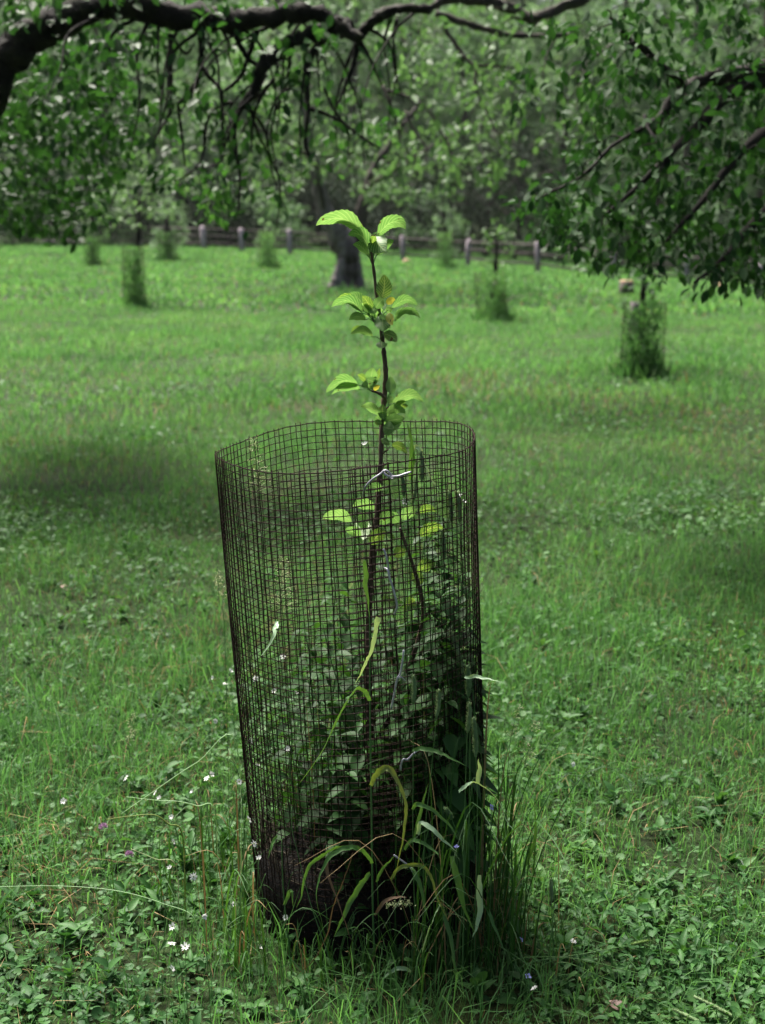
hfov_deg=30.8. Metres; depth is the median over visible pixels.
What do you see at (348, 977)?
leafy weed
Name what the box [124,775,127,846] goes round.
white flower
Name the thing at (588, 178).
conifer tree
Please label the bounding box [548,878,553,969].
grass stalk
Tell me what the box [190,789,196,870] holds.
white flower
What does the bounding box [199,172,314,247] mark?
shrub
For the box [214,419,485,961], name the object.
wire cage
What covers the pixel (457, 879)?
bent grass
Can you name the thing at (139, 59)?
conifer tree
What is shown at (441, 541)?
grass stalk
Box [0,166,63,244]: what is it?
shrub
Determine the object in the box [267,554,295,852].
meadow grass
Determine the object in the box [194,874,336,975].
grass tuft
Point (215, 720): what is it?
white flower
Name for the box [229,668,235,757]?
white flower
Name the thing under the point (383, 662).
leafy weed
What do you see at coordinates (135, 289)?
weed clump
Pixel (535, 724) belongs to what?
meadow grass
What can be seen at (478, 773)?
grass stalk
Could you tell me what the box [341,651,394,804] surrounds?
leafy weed
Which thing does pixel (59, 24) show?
old apple tree
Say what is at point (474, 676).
bent grass
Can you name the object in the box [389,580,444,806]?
leafy weed
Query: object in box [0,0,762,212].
wood
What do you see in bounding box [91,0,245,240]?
broadleaf tree
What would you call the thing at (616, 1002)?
fallen leaf
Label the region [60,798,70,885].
white flower
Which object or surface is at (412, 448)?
grass stalk
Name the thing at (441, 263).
weed clump
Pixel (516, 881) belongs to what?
grass tuft
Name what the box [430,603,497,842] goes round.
leafy weed
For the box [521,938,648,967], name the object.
grass stalk
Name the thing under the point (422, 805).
bent grass
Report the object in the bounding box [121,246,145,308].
wire cage
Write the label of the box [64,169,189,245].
shrub
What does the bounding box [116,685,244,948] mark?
grass stalk
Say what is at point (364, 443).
white flower
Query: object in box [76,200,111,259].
young tree
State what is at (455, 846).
blue flower
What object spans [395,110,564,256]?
shrub
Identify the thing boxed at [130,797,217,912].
grass stalk
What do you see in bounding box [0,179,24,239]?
shrub
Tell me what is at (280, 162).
shrub
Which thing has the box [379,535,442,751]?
leafy weed
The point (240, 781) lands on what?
white flower
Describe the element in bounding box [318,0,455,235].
conifer tree
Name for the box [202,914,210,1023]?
white flower
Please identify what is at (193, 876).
white flower
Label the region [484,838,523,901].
leafy weed
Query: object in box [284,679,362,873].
grass tuft
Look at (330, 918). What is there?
bent grass
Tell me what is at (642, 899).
ground cover
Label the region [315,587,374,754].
leafy weed
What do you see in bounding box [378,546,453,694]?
leafy weed
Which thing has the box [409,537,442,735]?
leafy weed
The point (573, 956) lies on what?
grass stalk
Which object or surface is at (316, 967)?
leafy weed
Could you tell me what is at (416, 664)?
leafy weed
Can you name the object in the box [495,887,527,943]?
leafy weed
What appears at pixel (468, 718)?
grass stalk
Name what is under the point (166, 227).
young tree
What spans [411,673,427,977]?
grass stalk
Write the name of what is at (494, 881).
grass tuft
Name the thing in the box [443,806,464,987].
grass stalk
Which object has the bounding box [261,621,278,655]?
bent grass
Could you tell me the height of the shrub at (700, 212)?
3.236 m
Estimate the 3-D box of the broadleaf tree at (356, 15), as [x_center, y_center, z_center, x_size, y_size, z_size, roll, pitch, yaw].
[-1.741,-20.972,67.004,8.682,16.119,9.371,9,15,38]
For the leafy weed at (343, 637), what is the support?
on the mulch heap
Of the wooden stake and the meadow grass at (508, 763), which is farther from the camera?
the wooden stake
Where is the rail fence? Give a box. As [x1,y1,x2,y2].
[1,223,762,288]
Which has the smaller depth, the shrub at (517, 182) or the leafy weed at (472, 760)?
the leafy weed at (472, 760)
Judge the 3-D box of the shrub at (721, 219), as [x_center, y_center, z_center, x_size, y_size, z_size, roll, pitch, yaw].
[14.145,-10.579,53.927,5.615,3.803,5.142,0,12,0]
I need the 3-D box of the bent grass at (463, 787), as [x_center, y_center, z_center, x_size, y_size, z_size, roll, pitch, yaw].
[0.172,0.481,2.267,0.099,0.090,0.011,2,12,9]
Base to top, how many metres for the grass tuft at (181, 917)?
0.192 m
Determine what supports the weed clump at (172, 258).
on the ground at (648, 842)
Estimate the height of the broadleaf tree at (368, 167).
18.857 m
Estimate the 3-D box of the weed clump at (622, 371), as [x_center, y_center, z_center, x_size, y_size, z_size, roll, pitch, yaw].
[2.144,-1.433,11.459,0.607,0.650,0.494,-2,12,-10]
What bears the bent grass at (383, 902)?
on the ground at (648, 842)
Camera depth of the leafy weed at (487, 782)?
2.49 m
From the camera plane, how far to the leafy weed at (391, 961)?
2.33 m
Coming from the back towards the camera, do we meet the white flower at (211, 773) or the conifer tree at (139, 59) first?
the conifer tree at (139, 59)
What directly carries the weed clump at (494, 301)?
on the ground at (648, 842)
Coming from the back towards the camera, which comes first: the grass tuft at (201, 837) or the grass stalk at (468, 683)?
the grass tuft at (201, 837)
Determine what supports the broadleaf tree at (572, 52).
on the ground at (648, 842)
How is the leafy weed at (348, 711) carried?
on the mulch heap
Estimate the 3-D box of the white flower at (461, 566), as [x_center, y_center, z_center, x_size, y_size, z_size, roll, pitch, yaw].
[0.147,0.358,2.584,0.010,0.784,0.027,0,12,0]
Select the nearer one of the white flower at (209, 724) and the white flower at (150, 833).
the white flower at (150, 833)
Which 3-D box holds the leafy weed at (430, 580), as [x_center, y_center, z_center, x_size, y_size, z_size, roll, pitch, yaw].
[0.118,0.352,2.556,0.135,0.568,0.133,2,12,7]
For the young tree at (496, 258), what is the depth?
18.96 m
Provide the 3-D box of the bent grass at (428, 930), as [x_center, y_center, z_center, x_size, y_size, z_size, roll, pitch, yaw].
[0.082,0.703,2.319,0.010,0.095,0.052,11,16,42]
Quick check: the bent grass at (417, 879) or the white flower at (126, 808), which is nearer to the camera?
the bent grass at (417, 879)
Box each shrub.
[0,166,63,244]
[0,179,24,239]
[8,162,129,245]
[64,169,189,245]
[112,148,249,245]
[165,162,283,247]
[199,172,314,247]
[232,140,357,245]
[274,160,372,247]
[304,164,453,250]
[385,185,473,252]
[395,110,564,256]
[439,102,588,260]
[497,186,604,262]
[530,194,636,264]
[576,195,702,271]
[635,200,751,275]
[689,204,764,269]
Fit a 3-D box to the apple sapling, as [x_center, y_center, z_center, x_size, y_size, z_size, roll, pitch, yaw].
[0.003,0.069,2.488,0.230,1.193,0.129,0,12,0]
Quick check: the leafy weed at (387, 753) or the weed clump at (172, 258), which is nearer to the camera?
the leafy weed at (387, 753)
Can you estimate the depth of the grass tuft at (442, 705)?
2.45 m
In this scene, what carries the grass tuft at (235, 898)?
on the ground at (648, 842)
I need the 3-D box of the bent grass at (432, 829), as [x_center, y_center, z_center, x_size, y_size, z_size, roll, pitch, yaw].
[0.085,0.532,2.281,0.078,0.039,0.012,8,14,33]
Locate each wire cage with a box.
[84,236,99,266]
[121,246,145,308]
[157,232,177,260]
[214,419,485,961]
[258,231,276,268]
[436,232,453,266]
[474,272,508,322]
[619,301,666,378]
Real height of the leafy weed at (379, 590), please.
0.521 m
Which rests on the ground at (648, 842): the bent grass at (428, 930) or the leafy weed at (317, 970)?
the leafy weed at (317, 970)
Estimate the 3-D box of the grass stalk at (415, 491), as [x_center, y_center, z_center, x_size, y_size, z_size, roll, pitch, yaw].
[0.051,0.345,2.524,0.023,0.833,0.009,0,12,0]
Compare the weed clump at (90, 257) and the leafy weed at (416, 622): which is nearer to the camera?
the leafy weed at (416, 622)
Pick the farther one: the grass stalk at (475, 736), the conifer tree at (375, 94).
the conifer tree at (375, 94)
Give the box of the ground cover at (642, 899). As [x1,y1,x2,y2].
[0,373,764,1023]
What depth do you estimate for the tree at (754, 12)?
81.68 m
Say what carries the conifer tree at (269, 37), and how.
on the ground at (648, 842)
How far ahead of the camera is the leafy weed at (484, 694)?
2.58 m
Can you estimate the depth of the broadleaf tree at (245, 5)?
69.86 m
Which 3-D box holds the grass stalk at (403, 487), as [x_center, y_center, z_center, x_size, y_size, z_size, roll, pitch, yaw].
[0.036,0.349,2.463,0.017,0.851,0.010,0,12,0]
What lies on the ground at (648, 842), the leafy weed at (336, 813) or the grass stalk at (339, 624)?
the grass stalk at (339, 624)
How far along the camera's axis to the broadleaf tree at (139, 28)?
63.45 m
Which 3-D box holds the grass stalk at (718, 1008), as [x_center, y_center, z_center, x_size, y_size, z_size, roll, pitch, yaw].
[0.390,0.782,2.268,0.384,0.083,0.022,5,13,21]
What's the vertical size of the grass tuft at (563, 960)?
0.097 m
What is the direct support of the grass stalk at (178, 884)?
on the ground at (648, 842)
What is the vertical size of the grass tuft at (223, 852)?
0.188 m
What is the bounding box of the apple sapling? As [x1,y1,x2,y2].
[316,209,448,820]
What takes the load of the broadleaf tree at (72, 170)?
on the ground at (648, 842)
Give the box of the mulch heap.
[258,813,474,961]
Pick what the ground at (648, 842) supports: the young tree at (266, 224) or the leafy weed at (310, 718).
the young tree at (266, 224)
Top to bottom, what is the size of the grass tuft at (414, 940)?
0.290 m
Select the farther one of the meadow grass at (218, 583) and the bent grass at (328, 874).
the meadow grass at (218, 583)
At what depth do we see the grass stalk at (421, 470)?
2.42 m
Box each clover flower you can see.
[91,822,106,860]
[125,850,132,872]
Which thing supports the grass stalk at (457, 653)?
on the ground at (648, 842)
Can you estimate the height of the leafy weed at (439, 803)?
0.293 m
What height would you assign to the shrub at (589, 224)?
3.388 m
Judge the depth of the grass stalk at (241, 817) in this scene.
2.44 m
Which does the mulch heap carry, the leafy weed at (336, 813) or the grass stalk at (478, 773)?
the leafy weed at (336, 813)
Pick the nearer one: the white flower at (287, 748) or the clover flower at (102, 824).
the white flower at (287, 748)
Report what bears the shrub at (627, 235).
on the ground at (648, 842)
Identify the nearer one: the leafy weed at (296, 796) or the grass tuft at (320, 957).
the grass tuft at (320, 957)
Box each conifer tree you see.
[0,0,128,229]
[81,20,164,231]
[164,0,264,238]
[253,0,374,222]
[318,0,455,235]
[397,0,514,229]
[455,0,591,252]
[502,0,650,246]
[590,0,731,249]
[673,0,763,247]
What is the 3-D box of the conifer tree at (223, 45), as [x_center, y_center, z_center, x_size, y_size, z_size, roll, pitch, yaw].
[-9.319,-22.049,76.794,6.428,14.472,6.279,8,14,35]
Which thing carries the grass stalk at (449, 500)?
on the ground at (648, 842)
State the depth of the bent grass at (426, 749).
2.25 m
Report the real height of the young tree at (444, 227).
1.939 m
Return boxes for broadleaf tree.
[0,0,134,241]
[0,12,39,134]
[3,0,199,241]
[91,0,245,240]
[157,58,301,241]
[203,0,383,230]
[261,0,445,209]
[340,0,497,243]
[378,0,556,246]
[479,0,642,259]
[531,0,705,256]
[580,0,764,269]
[665,0,764,257]
[721,35,764,201]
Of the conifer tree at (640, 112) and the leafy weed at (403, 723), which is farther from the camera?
the conifer tree at (640, 112)
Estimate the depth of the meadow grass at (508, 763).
2.49 m
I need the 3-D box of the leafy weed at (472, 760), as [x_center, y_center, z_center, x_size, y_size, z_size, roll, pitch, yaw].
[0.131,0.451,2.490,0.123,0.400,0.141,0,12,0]
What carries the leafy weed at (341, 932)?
on the ground at (648, 842)
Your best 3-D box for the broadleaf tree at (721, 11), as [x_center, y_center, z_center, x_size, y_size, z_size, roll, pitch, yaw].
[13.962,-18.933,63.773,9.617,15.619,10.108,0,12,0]
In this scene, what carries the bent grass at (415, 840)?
on the ground at (648, 842)
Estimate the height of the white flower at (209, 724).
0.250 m
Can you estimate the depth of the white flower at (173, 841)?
2.52 m
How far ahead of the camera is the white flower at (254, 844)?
2.39 m
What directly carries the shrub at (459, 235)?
on the ground at (648, 842)
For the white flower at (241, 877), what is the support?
on the ground at (648, 842)
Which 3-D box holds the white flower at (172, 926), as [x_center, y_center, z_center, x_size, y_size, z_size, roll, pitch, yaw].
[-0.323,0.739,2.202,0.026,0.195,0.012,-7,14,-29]
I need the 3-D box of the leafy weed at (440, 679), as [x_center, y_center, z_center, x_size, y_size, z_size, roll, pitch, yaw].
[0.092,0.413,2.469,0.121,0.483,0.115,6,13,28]
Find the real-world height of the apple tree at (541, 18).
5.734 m
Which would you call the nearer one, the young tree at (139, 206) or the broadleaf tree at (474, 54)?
the young tree at (139, 206)
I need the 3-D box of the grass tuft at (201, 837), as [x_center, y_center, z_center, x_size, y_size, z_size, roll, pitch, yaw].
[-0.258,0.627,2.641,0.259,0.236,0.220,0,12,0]
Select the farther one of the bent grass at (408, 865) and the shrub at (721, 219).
the shrub at (721, 219)
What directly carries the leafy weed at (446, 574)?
on the mulch heap
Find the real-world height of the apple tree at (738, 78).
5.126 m
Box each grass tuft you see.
[108,819,268,926]
[156,787,278,884]
[170,780,309,912]
[190,826,288,953]
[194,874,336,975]
[254,904,389,991]
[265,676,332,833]
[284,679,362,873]
[304,811,528,998]
[324,734,534,988]
[339,679,449,874]
[345,891,490,1014]
[349,684,649,975]
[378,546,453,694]
[385,609,461,887]
[418,825,547,990]
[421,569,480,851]
[444,734,600,934]
[453,877,600,963]
[472,918,593,1010]
[489,802,548,878]
[492,786,574,903]
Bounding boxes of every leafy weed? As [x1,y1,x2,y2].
[270,688,322,845]
[288,632,334,798]
[290,956,329,981]
[291,622,348,836]
[296,729,369,859]
[305,577,357,799]
[307,618,377,834]
[314,966,340,997]
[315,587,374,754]
[325,720,397,870]
[325,765,370,898]
[335,903,367,970]
[337,627,385,800]
[339,972,364,1008]
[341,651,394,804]
[342,944,386,978]
[355,712,397,838]
[359,556,399,776]
[363,646,443,863]
[363,969,390,1003]
[364,675,427,845]
[365,608,412,815]
[375,601,432,757]
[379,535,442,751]
[382,652,442,828]
[385,957,412,1001]
[386,719,449,893]
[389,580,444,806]
[401,616,457,837]
[401,693,479,877]
[407,580,470,831]
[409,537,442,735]
[414,516,487,747]
[415,551,481,813]
[419,532,497,776]
[422,656,486,861]
[424,572,499,818]
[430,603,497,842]
[433,713,496,873]
[442,583,494,777]
[442,663,501,853]
[483,950,525,979]
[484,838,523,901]
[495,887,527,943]
[496,971,537,1003]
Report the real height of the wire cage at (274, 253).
0.916 m
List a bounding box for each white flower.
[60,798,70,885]
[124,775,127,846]
[149,790,156,875]
[151,795,160,869]
[164,865,171,935]
[166,964,174,1019]
[169,814,187,892]
[169,922,185,1018]
[169,942,180,1023]
[172,839,174,908]
[180,942,189,1023]
[181,872,196,959]
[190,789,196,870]
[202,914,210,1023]
[204,775,209,886]
[206,719,217,827]
[208,676,213,769]
[209,771,213,869]
[223,682,239,773]
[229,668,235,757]
[236,778,241,962]
[238,815,251,956]
[251,840,268,959]
[252,676,258,848]
[256,855,260,962]
[272,688,279,812]
[277,655,285,826]
[284,746,297,837]
[356,441,366,753]
[390,500,407,807]
[450,494,461,673]
[459,499,465,679]
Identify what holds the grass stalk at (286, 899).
on the ground at (648, 842)
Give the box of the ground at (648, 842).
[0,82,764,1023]
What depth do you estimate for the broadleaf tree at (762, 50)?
64.92 m
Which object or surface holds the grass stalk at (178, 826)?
on the ground at (648, 842)
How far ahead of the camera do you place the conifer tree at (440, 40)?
84.56 m
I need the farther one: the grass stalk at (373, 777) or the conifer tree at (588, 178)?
the conifer tree at (588, 178)
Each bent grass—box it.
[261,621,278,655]
[268,835,277,856]
[276,853,352,990]
[325,854,350,938]
[374,896,402,915]
[380,966,410,982]
[390,863,448,920]
[404,838,438,856]
[410,867,428,919]
[411,802,456,836]
[412,746,465,765]
[416,821,456,851]
[420,904,441,961]
[441,907,457,993]
[450,856,474,931]
[458,781,517,834]
[464,674,495,680]
[473,875,482,935]
[483,905,507,957]
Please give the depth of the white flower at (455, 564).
2.52 m
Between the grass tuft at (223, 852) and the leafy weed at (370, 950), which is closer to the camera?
the leafy weed at (370, 950)
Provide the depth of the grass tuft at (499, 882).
2.51 m
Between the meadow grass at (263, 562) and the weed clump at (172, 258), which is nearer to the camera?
the meadow grass at (263, 562)
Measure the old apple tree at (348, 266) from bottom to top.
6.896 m
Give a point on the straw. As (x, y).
(285, 865)
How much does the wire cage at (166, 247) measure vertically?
0.800 m
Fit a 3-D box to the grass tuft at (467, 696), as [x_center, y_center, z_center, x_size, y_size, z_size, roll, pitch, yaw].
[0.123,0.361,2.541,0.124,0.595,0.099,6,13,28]
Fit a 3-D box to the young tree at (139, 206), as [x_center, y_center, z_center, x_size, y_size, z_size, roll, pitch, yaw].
[-3.598,-4.370,20.775,1.598,2.493,1.482,0,12,0]
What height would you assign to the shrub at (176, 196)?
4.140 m
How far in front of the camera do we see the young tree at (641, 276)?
11.95 m
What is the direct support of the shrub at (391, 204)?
on the ground at (648, 842)
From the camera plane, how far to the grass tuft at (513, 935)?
2.36 m
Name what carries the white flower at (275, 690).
on the ground at (648, 842)
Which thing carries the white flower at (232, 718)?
on the ground at (648, 842)
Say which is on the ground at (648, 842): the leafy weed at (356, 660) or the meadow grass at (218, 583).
the meadow grass at (218, 583)
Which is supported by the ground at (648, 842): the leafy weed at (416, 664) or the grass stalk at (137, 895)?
the grass stalk at (137, 895)
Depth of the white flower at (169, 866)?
2.40 m
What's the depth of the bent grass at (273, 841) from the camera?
2.29 m
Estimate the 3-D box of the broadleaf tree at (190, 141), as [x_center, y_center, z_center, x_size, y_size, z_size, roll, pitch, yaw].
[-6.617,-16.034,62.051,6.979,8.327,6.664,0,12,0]
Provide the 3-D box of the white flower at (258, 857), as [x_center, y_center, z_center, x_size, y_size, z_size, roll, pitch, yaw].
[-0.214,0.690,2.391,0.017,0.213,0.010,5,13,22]
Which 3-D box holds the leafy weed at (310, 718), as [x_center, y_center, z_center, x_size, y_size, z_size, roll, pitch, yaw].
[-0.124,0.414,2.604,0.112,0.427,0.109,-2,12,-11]
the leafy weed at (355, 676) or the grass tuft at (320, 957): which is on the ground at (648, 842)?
the grass tuft at (320, 957)
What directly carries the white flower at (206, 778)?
on the ground at (648, 842)
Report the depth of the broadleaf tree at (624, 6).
70.31 m
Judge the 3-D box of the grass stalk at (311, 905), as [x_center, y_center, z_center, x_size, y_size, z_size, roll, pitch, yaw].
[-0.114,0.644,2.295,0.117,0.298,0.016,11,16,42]
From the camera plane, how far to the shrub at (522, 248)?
54.47 m
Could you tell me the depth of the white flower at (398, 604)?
2.49 m
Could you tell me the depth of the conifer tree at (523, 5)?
74.42 m
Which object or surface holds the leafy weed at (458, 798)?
on the mulch heap
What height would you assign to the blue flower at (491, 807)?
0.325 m
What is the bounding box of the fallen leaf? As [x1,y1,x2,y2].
[609,1000,633,1017]
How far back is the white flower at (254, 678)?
2.64 m
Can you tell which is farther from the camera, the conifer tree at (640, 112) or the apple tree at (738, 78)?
the conifer tree at (640, 112)
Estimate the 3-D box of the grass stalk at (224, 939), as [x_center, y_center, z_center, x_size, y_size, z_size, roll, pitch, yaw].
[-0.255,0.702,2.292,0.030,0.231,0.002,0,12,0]
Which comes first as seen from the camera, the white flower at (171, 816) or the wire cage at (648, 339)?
the white flower at (171, 816)
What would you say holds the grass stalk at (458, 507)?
on the ground at (648, 842)
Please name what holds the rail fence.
on the ground at (648, 842)
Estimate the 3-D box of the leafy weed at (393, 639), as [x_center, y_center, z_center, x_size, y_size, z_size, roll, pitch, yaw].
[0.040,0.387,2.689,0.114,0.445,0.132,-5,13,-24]
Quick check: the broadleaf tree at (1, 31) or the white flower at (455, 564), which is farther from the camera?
the broadleaf tree at (1, 31)
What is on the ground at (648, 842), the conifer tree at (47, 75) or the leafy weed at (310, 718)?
the conifer tree at (47, 75)
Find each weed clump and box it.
[79,236,105,265]
[119,244,155,308]
[153,231,181,260]
[255,231,282,268]
[431,232,457,268]
[468,268,517,321]
[606,299,680,379]
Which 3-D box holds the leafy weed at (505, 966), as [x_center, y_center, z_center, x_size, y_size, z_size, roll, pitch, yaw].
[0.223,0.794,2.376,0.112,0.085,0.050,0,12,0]
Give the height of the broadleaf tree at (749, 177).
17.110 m
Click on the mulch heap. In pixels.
(404, 930)
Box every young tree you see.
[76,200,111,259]
[92,134,189,295]
[144,190,189,256]
[252,217,280,264]
[426,199,459,264]
[478,214,515,311]
[529,175,697,355]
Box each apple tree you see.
[0,0,431,253]
[148,0,530,288]
[365,0,614,197]
[498,0,764,306]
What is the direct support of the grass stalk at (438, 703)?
on the ground at (648, 842)
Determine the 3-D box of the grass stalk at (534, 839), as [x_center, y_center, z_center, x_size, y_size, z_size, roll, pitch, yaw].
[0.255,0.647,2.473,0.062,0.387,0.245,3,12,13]
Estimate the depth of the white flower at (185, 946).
2.13 m
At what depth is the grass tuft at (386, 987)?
2.35 m
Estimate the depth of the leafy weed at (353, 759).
2.43 m
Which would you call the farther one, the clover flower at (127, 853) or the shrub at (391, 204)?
the shrub at (391, 204)
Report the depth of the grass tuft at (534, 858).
2.74 m
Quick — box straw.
[260,752,480,930]
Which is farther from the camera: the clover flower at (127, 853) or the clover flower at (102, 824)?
the clover flower at (102, 824)
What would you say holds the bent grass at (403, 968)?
on the ground at (648, 842)
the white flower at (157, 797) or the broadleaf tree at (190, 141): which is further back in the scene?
the broadleaf tree at (190, 141)
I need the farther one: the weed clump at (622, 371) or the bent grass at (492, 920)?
the weed clump at (622, 371)
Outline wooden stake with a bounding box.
[628,302,638,332]
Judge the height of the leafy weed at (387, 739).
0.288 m
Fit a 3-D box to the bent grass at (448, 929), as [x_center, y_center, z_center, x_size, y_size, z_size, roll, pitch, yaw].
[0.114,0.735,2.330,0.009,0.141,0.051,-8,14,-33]
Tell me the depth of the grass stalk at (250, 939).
2.29 m
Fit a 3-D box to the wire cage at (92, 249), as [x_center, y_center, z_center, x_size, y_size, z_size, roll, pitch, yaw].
[-7.343,-6.575,35.122,0.386,0.760,0.429,0,12,0]
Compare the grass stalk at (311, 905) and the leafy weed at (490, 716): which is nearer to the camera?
the grass stalk at (311, 905)
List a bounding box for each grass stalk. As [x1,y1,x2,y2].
[1,886,198,969]
[107,814,185,926]
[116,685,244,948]
[121,734,241,938]
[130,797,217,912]
[132,849,178,940]
[220,876,234,995]
[245,874,265,995]
[281,839,292,972]
[291,807,341,993]
[296,560,407,954]
[330,472,345,801]
[399,474,407,831]
[404,477,417,750]
[406,422,437,717]
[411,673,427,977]
[418,450,424,812]
[422,689,440,952]
[439,528,450,731]
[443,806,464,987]
[447,490,458,712]
[449,630,474,821]
[454,490,467,769]
[458,759,481,981]
[463,701,471,959]
[464,664,471,928]
[471,716,478,968]
[504,785,552,959]
[507,956,740,1021]
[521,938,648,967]
[541,938,617,984]
[548,871,554,1002]
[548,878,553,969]
[552,962,704,1022]
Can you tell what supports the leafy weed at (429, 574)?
on the mulch heap
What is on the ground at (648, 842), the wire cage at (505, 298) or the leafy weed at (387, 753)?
the wire cage at (505, 298)
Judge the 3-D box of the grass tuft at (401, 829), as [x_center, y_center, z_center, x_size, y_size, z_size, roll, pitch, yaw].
[0.020,0.476,2.472,0.195,0.398,0.103,0,12,0]
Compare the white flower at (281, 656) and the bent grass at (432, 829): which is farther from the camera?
the white flower at (281, 656)
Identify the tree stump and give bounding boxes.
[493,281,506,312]
[618,280,634,294]
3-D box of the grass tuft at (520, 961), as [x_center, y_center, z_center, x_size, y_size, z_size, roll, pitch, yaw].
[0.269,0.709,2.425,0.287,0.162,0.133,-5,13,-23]
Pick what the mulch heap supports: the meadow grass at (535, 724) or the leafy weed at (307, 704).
the leafy weed at (307, 704)
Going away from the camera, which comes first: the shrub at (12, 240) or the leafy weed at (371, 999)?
the leafy weed at (371, 999)
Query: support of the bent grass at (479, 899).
on the ground at (648, 842)
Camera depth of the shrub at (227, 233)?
53.62 m
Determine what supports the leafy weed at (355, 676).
on the mulch heap
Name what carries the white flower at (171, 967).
on the ground at (648, 842)
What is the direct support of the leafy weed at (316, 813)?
on the mulch heap
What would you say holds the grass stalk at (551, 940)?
on the ground at (648, 842)
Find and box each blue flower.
[454,844,458,910]
[489,804,492,927]
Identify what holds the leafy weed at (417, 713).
on the mulch heap
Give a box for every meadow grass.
[117,713,137,830]
[214,574,230,877]
[244,434,270,809]
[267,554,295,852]
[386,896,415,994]
[504,703,524,886]
[511,717,542,915]
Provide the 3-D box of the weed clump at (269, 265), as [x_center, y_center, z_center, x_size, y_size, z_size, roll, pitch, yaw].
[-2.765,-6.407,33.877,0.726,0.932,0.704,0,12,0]
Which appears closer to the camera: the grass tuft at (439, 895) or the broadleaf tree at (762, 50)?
the grass tuft at (439, 895)
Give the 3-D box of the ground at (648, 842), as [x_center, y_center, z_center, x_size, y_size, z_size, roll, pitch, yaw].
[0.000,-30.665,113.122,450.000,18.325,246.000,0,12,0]
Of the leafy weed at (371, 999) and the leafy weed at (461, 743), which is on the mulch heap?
the leafy weed at (461, 743)
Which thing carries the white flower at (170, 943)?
on the ground at (648, 842)
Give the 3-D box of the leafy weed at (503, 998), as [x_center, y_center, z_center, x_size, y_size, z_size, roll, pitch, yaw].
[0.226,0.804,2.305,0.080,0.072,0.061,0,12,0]
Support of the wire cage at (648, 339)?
on the ground at (648, 842)
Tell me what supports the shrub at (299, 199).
on the ground at (648, 842)

